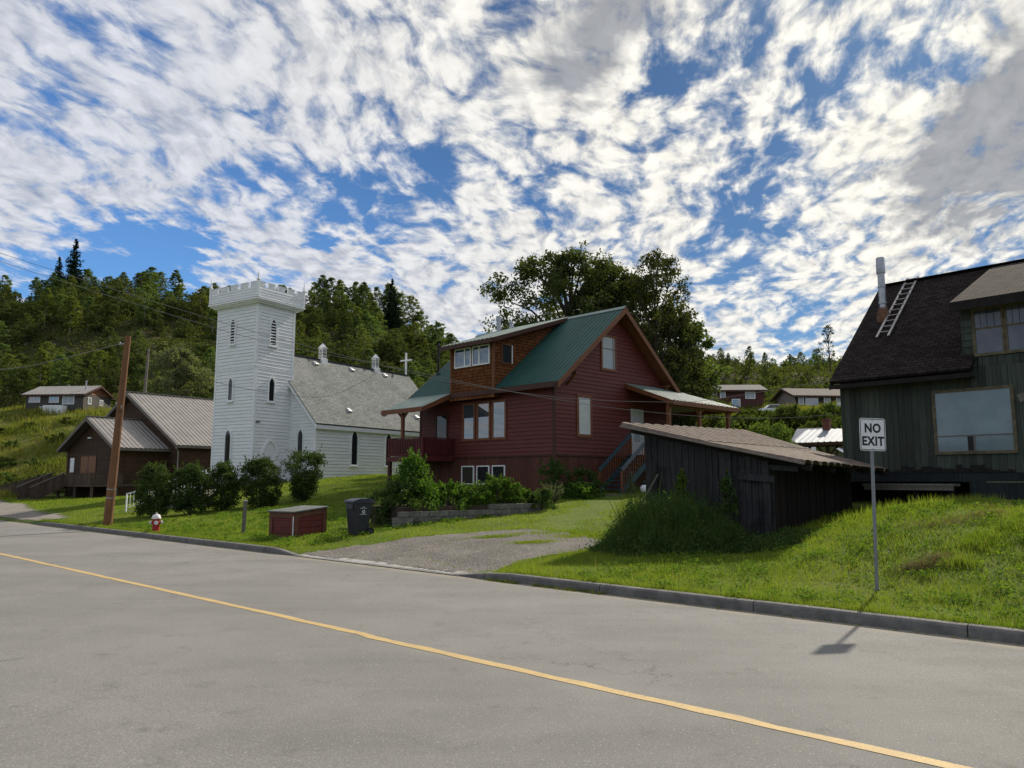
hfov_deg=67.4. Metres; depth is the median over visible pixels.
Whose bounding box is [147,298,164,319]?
aspen tree
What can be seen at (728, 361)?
bushy tree
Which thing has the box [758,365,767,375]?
bushy tree
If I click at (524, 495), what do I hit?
raspberry bush
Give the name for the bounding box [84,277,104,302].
aspen tree
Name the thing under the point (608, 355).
gable window
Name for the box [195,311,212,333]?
aspen tree
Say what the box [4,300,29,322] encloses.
bushy tree
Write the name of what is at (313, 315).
bushy tree
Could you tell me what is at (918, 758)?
road line
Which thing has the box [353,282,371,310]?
aspen tree
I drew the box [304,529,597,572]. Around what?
driveway
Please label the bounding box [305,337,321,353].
bushy tree
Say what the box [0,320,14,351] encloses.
aspen tree
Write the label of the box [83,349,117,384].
aspen tree
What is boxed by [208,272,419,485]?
white church
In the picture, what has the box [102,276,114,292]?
aspen tree
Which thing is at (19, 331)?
bushy tree
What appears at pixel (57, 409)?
storage box
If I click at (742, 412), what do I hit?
bank bush
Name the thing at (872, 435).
road sign
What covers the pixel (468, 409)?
tall window
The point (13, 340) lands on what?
bushy tree
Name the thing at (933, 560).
dry grass
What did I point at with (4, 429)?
slope bush
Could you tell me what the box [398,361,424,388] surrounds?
aspen tree
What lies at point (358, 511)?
wheelie bin
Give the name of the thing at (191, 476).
lilac shrub
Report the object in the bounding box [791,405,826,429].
bank bush
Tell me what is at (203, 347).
bushy tree
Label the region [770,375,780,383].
bushy tree
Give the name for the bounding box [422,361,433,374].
aspen tree
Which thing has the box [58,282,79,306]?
aspen tree
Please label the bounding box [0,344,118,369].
power line
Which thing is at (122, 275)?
aspen tree
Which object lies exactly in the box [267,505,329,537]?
wooden bin box
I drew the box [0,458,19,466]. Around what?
slope bush
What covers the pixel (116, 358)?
aspen tree
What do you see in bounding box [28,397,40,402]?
window
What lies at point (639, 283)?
birch tree
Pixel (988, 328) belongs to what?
sash window
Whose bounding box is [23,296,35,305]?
bushy tree
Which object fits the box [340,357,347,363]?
aspen tree
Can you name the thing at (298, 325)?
aspen tree
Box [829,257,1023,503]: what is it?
green house
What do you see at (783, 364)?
bushy tree
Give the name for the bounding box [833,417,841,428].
bank bush
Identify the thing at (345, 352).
bushy tree
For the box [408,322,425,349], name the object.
aspen tree
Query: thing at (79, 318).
aspen tree
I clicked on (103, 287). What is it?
bushy tree
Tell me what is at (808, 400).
window
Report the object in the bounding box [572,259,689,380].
leafy tree
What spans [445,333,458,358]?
aspen tree
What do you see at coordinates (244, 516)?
wooden post
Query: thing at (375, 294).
aspen tree
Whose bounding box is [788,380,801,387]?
bushy tree
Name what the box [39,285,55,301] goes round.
aspen tree
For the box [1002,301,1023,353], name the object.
sash window
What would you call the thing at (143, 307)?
bushy tree
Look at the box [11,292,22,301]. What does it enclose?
bushy tree
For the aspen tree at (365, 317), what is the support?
on the ground at (596, 510)
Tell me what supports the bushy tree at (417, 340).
on the ground at (596, 510)
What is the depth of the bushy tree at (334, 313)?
201.16 m
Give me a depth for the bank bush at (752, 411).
98.19 m
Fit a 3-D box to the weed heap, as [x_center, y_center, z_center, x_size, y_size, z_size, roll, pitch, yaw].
[4.624,2.939,19.171,5.431,2.491,4.065,0,-7,0]
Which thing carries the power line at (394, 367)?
attached to the green house at (934, 380)
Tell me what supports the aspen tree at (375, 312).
on the ground at (596, 510)
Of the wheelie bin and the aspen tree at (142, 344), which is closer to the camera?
the wheelie bin
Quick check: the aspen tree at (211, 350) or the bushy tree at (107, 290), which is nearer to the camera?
the aspen tree at (211, 350)
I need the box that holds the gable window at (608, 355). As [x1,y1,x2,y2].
[600,335,616,371]
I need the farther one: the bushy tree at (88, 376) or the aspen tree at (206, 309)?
the aspen tree at (206, 309)
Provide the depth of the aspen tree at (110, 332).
148.01 m
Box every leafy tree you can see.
[485,315,532,332]
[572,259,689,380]
[652,294,721,425]
[664,322,738,428]
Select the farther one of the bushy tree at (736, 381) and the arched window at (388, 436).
the bushy tree at (736, 381)
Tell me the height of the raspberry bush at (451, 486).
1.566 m
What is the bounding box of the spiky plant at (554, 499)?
[540,480,563,502]
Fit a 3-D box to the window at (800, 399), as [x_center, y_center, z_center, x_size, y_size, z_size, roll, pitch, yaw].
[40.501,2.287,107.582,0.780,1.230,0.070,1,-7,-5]
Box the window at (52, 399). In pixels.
[49,394,58,402]
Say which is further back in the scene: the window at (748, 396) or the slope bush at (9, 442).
the window at (748, 396)
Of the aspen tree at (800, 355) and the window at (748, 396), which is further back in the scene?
the aspen tree at (800, 355)
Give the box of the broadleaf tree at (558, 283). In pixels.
[477,240,635,331]
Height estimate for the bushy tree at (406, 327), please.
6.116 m
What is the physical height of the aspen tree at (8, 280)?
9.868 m
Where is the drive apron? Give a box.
[294,554,467,574]
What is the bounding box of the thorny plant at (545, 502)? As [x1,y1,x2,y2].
[528,487,558,509]
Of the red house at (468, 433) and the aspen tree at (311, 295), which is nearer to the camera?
the red house at (468, 433)
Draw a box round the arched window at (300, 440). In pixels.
[296,428,304,465]
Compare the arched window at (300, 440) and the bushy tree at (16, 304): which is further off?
the bushy tree at (16, 304)
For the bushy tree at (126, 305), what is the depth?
192.15 m
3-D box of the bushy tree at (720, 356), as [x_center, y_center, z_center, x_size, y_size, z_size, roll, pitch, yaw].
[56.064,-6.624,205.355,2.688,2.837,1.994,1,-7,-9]
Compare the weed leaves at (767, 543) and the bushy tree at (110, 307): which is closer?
the weed leaves at (767, 543)
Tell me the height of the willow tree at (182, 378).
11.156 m
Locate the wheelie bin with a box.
[344,498,375,534]
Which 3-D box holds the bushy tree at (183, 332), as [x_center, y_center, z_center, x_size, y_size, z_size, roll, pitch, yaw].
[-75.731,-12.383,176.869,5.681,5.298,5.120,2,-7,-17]
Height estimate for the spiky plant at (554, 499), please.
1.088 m
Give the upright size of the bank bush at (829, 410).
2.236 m
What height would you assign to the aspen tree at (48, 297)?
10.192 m
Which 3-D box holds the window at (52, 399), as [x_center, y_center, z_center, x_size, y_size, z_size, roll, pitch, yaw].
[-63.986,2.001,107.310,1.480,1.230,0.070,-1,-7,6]
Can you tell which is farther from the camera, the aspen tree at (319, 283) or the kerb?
the aspen tree at (319, 283)
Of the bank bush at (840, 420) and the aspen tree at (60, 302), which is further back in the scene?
the aspen tree at (60, 302)
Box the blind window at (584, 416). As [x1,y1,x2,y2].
[576,394,592,437]
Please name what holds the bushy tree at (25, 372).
on the ground at (596, 510)
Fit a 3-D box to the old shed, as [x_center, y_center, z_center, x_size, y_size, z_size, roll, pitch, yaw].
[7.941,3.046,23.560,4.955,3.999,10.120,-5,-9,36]
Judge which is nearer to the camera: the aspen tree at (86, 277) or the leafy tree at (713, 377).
the leafy tree at (713, 377)
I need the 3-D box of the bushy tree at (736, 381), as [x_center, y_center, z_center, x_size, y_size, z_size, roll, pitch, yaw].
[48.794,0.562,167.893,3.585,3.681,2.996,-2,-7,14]
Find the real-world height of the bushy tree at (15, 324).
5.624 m
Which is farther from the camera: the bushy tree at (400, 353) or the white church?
the bushy tree at (400, 353)
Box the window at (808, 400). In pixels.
[805,397,818,405]
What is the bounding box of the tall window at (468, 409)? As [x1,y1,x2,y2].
[462,402,475,441]
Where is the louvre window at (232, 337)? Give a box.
[228,317,236,345]
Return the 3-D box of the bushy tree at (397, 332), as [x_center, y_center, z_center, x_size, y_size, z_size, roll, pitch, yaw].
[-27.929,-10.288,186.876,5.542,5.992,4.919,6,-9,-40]
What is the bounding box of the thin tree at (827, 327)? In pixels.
[818,325,835,371]
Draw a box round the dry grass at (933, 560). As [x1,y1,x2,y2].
[870,499,1022,573]
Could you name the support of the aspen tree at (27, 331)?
on the ground at (596, 510)
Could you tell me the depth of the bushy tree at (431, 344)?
185.67 m
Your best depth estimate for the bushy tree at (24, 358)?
136.18 m
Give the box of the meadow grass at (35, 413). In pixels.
[0,400,840,497]
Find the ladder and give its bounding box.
[875,276,919,337]
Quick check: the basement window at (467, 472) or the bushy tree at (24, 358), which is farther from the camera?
the bushy tree at (24, 358)
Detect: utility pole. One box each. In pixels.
[103,335,130,525]
[143,348,149,393]
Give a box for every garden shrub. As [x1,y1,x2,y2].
[361,477,427,524]
[381,446,445,517]
[536,455,572,497]
[555,481,604,499]
[564,464,610,496]
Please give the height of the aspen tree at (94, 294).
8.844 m
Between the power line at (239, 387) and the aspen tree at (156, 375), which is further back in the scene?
the aspen tree at (156, 375)
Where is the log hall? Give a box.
[0,391,213,498]
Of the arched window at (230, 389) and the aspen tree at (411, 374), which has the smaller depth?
the arched window at (230, 389)
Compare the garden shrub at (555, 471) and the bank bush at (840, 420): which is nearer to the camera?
the garden shrub at (555, 471)
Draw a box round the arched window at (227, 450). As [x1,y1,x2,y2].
[223,428,231,466]
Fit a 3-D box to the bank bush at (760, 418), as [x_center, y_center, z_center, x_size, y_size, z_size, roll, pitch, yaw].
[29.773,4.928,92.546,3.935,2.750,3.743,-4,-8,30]
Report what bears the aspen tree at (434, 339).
on the ground at (596, 510)
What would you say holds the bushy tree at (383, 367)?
on the ground at (596, 510)
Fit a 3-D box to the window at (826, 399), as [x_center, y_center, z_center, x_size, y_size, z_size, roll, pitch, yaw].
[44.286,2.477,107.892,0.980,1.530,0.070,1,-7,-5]
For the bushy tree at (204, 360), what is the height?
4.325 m
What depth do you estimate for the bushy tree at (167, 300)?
192.24 m
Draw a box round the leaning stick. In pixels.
[640,474,657,505]
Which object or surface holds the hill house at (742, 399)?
on the ground at (596, 510)
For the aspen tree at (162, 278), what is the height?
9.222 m
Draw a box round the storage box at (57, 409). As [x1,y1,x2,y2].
[43,405,66,413]
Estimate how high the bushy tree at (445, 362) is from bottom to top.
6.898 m
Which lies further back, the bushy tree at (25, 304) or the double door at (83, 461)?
the bushy tree at (25, 304)
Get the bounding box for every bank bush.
[730,413,757,429]
[739,409,753,416]
[747,415,771,429]
[749,408,762,416]
[756,409,787,427]
[770,403,806,429]
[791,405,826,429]
[798,416,837,428]
[808,411,840,425]
[818,402,838,417]
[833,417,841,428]
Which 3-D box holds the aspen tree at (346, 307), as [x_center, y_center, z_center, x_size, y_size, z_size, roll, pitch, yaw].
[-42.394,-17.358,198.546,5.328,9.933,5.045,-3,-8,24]
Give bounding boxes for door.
[79,455,96,482]
[261,439,277,475]
[435,414,447,456]
[630,409,643,454]
[732,399,740,407]
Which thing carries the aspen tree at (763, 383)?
on the ground at (596, 510)
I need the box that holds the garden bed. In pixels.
[370,503,524,525]
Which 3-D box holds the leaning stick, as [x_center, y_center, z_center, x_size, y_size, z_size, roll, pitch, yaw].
[3.495,3.181,20.613,0.938,1.516,0.050,1,-7,-9]
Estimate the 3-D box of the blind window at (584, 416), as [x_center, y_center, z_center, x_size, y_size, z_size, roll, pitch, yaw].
[3.692,1.632,39.177,1.220,2.180,0.070,7,-10,-45]
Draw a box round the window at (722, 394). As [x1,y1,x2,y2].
[720,392,725,397]
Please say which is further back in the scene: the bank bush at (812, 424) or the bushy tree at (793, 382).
the bushy tree at (793, 382)
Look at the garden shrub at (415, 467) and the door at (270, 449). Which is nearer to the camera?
the garden shrub at (415, 467)
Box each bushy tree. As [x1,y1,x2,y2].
[0,301,17,325]
[0,329,24,348]
[0,364,44,397]
[0,383,8,395]
[3,353,33,377]
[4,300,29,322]
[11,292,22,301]
[11,318,40,336]
[14,326,24,342]
[17,300,43,317]
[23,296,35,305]
[25,303,37,315]
[33,293,56,311]
[52,346,73,371]
[56,314,76,329]
[77,373,105,386]
[80,351,103,372]
[82,304,112,332]
[97,343,113,364]
[98,282,116,300]
[99,302,122,319]
[101,368,119,394]
[102,286,116,302]
[106,339,143,369]
[119,299,137,318]
[119,353,150,377]
[128,364,153,391]
[135,299,149,313]
[149,318,165,334]
[158,294,176,308]
[159,298,181,317]
[162,300,186,321]
[170,319,195,338]
[178,300,190,314]
[179,293,192,307]
[182,374,214,398]
[183,339,204,356]
[188,366,205,395]
[190,356,213,371]
[192,342,215,368]
[295,350,314,356]
[296,304,322,326]
[299,335,315,351]
[303,312,326,333]
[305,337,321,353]
[307,323,327,338]
[322,308,340,326]
[328,347,357,364]
[329,298,343,320]
[334,300,353,315]
[336,324,351,339]
[359,299,373,315]
[371,339,394,360]
[371,361,397,371]
[382,338,409,364]
[384,332,408,353]
[385,330,406,349]
[390,328,408,344]
[392,366,415,373]
[401,324,416,333]
[403,333,416,346]
[409,337,432,355]
[415,364,429,386]
[428,343,442,362]
[429,360,447,373]
[716,354,724,360]
[716,360,725,366]
[720,380,731,384]
[722,357,731,365]
[729,379,738,384]
[741,367,752,377]
[744,360,756,369]
[756,369,773,382]
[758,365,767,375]
[763,377,771,389]
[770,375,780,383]
[777,378,792,386]
[780,362,790,371]
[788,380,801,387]
[789,357,799,365]
[803,370,813,381]
[820,359,828,365]
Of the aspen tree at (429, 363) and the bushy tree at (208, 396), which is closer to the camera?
the bushy tree at (208, 396)
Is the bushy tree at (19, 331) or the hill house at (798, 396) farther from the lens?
the bushy tree at (19, 331)
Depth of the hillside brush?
171.54 m
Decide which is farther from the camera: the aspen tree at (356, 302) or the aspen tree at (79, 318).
the aspen tree at (356, 302)
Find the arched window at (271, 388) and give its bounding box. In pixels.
[266,376,275,403]
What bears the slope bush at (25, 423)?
on the ground at (596, 510)
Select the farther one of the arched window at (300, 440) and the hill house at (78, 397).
the hill house at (78, 397)
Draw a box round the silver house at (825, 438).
[791,418,842,456]
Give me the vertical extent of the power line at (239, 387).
4.294 m
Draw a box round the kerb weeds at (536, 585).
[82,530,1020,644]
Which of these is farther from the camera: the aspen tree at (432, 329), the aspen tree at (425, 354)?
the aspen tree at (432, 329)
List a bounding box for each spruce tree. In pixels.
[49,257,64,287]
[54,239,86,298]
[381,278,404,325]
[385,291,403,332]
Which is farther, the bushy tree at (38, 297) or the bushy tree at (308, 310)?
the bushy tree at (38, 297)
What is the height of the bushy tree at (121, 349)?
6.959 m
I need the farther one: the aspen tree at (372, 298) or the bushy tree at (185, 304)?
the aspen tree at (372, 298)
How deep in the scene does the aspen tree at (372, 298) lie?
224.08 m
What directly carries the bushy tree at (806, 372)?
on the ground at (596, 510)
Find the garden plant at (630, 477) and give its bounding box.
[625,472,636,493]
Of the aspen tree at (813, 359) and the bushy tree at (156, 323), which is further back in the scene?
the aspen tree at (813, 359)
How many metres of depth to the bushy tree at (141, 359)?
136.20 m
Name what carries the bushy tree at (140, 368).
on the ground at (596, 510)
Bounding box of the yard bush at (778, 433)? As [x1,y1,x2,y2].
[742,414,799,445]
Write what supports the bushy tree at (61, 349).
on the ground at (596, 510)
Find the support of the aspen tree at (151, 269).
on the ground at (596, 510)
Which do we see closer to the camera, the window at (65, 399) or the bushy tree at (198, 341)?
the window at (65, 399)
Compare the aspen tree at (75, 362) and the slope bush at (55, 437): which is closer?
the slope bush at (55, 437)
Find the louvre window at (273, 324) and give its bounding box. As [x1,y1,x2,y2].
[268,318,277,347]
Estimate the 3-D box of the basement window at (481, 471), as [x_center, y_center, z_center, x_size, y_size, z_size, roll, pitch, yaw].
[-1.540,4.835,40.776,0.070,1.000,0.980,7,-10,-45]
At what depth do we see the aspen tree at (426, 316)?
226.98 m
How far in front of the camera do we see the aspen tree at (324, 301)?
218.79 m
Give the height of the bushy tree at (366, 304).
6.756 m
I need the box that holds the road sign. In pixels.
[859,418,885,590]
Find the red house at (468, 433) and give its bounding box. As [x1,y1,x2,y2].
[381,306,739,495]
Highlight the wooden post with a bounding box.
[241,500,246,532]
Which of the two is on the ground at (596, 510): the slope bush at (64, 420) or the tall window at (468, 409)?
the slope bush at (64, 420)
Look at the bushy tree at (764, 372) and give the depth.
167.98 m
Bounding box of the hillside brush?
[0,294,842,408]
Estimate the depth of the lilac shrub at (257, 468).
38.05 m
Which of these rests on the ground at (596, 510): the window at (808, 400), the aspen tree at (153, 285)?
the aspen tree at (153, 285)
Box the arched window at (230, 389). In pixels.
[226,376,233,402]
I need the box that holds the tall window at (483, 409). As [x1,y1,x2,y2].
[476,401,490,440]
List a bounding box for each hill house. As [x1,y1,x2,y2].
[20,381,116,411]
[709,385,767,408]
[770,388,840,407]
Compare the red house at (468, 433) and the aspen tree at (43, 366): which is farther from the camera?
the aspen tree at (43, 366)
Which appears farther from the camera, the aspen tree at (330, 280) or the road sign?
the aspen tree at (330, 280)
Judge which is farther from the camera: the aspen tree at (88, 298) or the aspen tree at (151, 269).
the aspen tree at (151, 269)
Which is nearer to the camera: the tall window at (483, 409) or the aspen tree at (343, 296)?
the tall window at (483, 409)
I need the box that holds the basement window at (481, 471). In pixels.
[476,465,489,484]
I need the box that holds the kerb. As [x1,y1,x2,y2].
[15,521,1023,644]
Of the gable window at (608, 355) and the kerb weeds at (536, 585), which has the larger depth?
the gable window at (608, 355)
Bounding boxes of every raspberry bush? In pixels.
[428,478,471,510]
[452,480,496,508]
[478,472,524,503]
[505,487,540,503]
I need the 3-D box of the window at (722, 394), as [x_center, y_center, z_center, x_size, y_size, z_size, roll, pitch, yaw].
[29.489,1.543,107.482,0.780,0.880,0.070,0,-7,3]
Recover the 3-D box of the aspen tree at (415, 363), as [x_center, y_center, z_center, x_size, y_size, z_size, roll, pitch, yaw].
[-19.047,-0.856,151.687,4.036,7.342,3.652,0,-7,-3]
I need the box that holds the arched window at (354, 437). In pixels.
[349,431,358,466]
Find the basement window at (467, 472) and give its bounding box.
[461,466,473,483]
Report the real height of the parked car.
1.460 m
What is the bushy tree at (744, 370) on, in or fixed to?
on the ground at (596, 510)
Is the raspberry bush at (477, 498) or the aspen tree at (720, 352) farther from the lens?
the aspen tree at (720, 352)
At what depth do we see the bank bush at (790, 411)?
92.40 m
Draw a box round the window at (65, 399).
[62,394,74,403]
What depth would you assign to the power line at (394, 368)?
26.75 m
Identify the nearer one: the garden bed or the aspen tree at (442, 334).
the garden bed
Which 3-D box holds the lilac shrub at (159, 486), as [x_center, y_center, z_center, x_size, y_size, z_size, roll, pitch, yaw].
[-16.760,5.001,36.056,2.084,2.935,2.323,5,-9,-34]
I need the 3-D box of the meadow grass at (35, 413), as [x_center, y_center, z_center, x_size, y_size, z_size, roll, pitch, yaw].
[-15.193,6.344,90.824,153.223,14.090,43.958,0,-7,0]
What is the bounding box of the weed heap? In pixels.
[589,464,818,556]
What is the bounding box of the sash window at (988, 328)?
[970,304,1006,356]
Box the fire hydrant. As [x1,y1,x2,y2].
[149,513,163,531]
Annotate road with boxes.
[0,520,1023,767]
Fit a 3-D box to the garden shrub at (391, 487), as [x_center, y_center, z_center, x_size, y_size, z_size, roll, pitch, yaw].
[-4.445,4.358,27.881,2.876,1.980,2.449,0,-7,0]
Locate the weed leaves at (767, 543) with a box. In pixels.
[579,490,821,557]
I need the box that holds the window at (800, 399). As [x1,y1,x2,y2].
[798,397,803,404]
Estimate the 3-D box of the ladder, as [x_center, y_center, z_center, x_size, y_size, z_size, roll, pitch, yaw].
[15.169,-3.051,30.077,3.580,2.905,0.505,6,-10,-42]
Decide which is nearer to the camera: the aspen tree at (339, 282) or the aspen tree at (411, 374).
the aspen tree at (411, 374)
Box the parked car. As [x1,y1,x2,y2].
[757,404,779,411]
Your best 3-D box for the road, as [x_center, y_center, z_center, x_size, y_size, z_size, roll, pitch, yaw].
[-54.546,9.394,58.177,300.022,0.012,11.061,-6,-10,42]
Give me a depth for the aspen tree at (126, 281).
222.07 m
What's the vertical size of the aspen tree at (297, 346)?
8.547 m
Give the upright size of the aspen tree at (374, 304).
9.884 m
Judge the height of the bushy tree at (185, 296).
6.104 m
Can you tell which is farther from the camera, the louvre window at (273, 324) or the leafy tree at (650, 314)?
the leafy tree at (650, 314)
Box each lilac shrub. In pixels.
[130,460,178,516]
[170,459,213,514]
[202,459,242,510]
[235,454,287,507]
[280,443,327,501]
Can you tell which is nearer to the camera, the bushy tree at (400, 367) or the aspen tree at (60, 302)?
the bushy tree at (400, 367)
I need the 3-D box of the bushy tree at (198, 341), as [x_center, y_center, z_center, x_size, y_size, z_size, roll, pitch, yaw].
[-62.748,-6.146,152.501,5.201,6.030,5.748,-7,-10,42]
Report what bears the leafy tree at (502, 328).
on the ground at (596, 510)
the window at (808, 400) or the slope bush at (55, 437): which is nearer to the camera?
the slope bush at (55, 437)
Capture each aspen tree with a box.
[0,274,12,289]
[0,283,19,313]
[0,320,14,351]
[0,343,14,378]
[0,353,20,397]
[13,313,41,344]
[28,277,42,300]
[28,342,64,378]
[28,349,56,386]
[32,310,46,334]
[33,280,49,299]
[35,288,56,325]
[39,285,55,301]
[42,273,59,295]
[47,354,75,385]
[50,294,66,322]
[53,279,77,310]
[53,289,68,310]
[55,295,81,334]
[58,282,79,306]
[60,351,83,384]
[63,302,84,330]
[67,275,77,291]
[76,283,89,301]
[77,269,93,287]
[78,300,98,329]
[80,287,102,308]
[80,296,94,325]
[82,269,92,291]
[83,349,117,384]
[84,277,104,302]
[97,281,106,295]
[97,327,119,354]
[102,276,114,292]
[105,356,121,385]
[108,283,130,316]
[109,277,125,299]
[118,272,129,299]
[119,278,132,296]
[120,288,139,314]
[129,273,143,295]
[130,330,146,355]
[133,283,156,325]
[140,272,159,302]
[141,267,160,293]
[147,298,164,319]
[149,361,160,389]
[150,270,167,297]
[151,271,170,297]
[156,340,170,355]
[161,291,175,309]
[164,270,183,298]
[172,279,187,299]
[174,284,183,300]
[186,293,199,314]
[187,288,211,323]
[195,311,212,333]
[197,347,215,373]
[202,307,214,325]
[204,309,217,339]
[294,340,300,352]
[295,311,306,332]
[295,320,305,341]
[305,290,316,311]
[305,339,328,357]
[309,282,320,304]
[310,326,323,342]
[313,275,330,303]
[313,288,330,315]
[316,332,334,357]
[318,277,336,308]
[318,299,332,315]
[331,279,347,303]
[332,286,347,310]
[335,298,354,330]
[338,287,354,303]
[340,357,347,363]
[346,306,364,335]
[346,314,363,346]
[347,282,358,304]
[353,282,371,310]
[353,287,367,310]
[355,314,387,351]
[355,328,373,355]
[356,309,372,340]
[357,348,380,368]
[365,301,384,330]
[366,295,375,309]
[368,308,387,341]
[370,287,385,310]
[378,283,390,312]
[379,286,406,317]
[389,292,409,323]
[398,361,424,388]
[399,294,422,331]
[408,311,425,334]
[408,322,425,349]
[408,345,426,371]
[411,361,424,384]
[414,350,435,381]
[415,338,429,358]
[418,311,429,334]
[420,368,434,383]
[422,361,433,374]
[423,320,450,345]
[423,340,449,371]
[425,336,436,348]
[438,328,450,345]
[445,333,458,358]
[716,348,724,359]
[737,378,745,384]
[744,346,754,360]
[758,378,768,392]
[761,352,768,366]
[796,352,806,365]
[796,376,809,388]
[807,353,821,364]
[810,347,824,370]
[823,382,829,388]
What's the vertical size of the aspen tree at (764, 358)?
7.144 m
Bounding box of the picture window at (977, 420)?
[931,384,1018,454]
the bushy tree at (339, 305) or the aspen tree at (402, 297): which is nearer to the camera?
the bushy tree at (339, 305)
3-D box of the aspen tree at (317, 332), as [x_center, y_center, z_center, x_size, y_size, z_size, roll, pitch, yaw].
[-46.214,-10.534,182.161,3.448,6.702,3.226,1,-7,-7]
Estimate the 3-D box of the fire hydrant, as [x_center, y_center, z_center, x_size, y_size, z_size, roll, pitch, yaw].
[-13.443,5.231,29.023,0.417,0.725,0.417,-3,-8,22]
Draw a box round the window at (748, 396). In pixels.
[745,392,755,398]
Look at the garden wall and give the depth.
28.12 m
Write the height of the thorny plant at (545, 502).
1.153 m
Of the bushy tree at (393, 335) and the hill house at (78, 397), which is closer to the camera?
the hill house at (78, 397)
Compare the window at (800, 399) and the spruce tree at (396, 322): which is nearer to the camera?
the window at (800, 399)
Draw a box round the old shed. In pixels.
[620,422,889,537]
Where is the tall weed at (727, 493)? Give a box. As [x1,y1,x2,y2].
[713,469,738,527]
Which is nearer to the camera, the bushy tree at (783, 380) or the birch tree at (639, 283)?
the birch tree at (639, 283)
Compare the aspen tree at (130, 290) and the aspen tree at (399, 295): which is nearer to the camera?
the aspen tree at (130, 290)
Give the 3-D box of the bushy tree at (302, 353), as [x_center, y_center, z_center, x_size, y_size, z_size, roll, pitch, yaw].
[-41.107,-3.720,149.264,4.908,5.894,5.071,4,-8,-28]
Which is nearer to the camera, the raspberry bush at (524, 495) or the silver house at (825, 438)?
the raspberry bush at (524, 495)
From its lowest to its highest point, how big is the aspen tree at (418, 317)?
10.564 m
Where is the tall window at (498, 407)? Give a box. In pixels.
[491,399,506,439]
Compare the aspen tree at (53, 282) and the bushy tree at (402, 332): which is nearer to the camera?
the bushy tree at (402, 332)
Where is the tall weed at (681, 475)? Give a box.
[667,468,702,517]
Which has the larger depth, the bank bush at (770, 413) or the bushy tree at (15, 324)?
the bushy tree at (15, 324)
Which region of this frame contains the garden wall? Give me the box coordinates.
[392,503,544,527]
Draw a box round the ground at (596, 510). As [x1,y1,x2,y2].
[0,300,1023,636]
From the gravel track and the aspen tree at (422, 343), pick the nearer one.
the gravel track
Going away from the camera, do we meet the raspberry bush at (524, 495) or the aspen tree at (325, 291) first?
the raspberry bush at (524, 495)
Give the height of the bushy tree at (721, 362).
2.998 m
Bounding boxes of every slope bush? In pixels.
[0,427,17,432]
[0,440,21,446]
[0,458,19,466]
[0,472,21,480]
[0,475,28,483]
[20,421,34,427]
[22,457,48,466]
[31,472,56,477]
[44,432,66,442]
[58,417,76,424]
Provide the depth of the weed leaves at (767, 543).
18.10 m
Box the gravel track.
[0,500,65,520]
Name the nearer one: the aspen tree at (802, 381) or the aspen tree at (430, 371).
the aspen tree at (802, 381)
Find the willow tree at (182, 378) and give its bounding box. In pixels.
[135,341,214,397]
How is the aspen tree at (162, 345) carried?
on the ground at (596, 510)
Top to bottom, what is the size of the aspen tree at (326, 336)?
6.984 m
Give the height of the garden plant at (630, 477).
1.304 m
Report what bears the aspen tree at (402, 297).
on the ground at (596, 510)
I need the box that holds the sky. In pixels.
[0,0,1023,367]
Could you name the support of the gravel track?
on the ground at (596, 510)
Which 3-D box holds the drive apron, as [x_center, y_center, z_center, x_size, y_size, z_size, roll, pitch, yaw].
[-3.504,4.517,19.373,6.708,0.026,0.420,-6,-10,42]
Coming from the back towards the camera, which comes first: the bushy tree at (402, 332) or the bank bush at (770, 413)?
the bushy tree at (402, 332)
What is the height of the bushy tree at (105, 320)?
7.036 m
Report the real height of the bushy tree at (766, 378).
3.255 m
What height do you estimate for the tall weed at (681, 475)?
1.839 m
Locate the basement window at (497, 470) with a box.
[492,465,504,477]
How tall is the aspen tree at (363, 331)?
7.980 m
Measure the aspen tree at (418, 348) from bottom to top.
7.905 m
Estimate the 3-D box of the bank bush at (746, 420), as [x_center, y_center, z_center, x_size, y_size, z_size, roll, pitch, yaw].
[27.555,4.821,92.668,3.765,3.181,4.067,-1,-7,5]
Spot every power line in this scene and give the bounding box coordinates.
[0,261,834,417]
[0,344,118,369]
[1,253,831,401]
[130,343,382,396]
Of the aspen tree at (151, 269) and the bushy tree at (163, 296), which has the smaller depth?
the bushy tree at (163, 296)
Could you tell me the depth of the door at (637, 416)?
42.26 m
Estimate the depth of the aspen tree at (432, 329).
195.37 m
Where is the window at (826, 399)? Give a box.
[824,397,830,403]
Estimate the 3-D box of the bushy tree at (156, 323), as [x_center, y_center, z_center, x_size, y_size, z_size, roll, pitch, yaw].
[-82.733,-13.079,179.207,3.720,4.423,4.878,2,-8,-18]
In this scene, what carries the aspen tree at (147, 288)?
on the ground at (596, 510)
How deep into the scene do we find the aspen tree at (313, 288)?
236.45 m
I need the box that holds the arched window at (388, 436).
[384,434,392,467]
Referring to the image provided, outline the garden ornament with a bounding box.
[640,481,645,491]
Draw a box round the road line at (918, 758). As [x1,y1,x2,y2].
[0,553,971,767]
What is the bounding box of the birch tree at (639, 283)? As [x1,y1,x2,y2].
[613,247,732,427]
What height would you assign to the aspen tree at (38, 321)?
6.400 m
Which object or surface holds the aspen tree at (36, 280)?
on the ground at (596, 510)

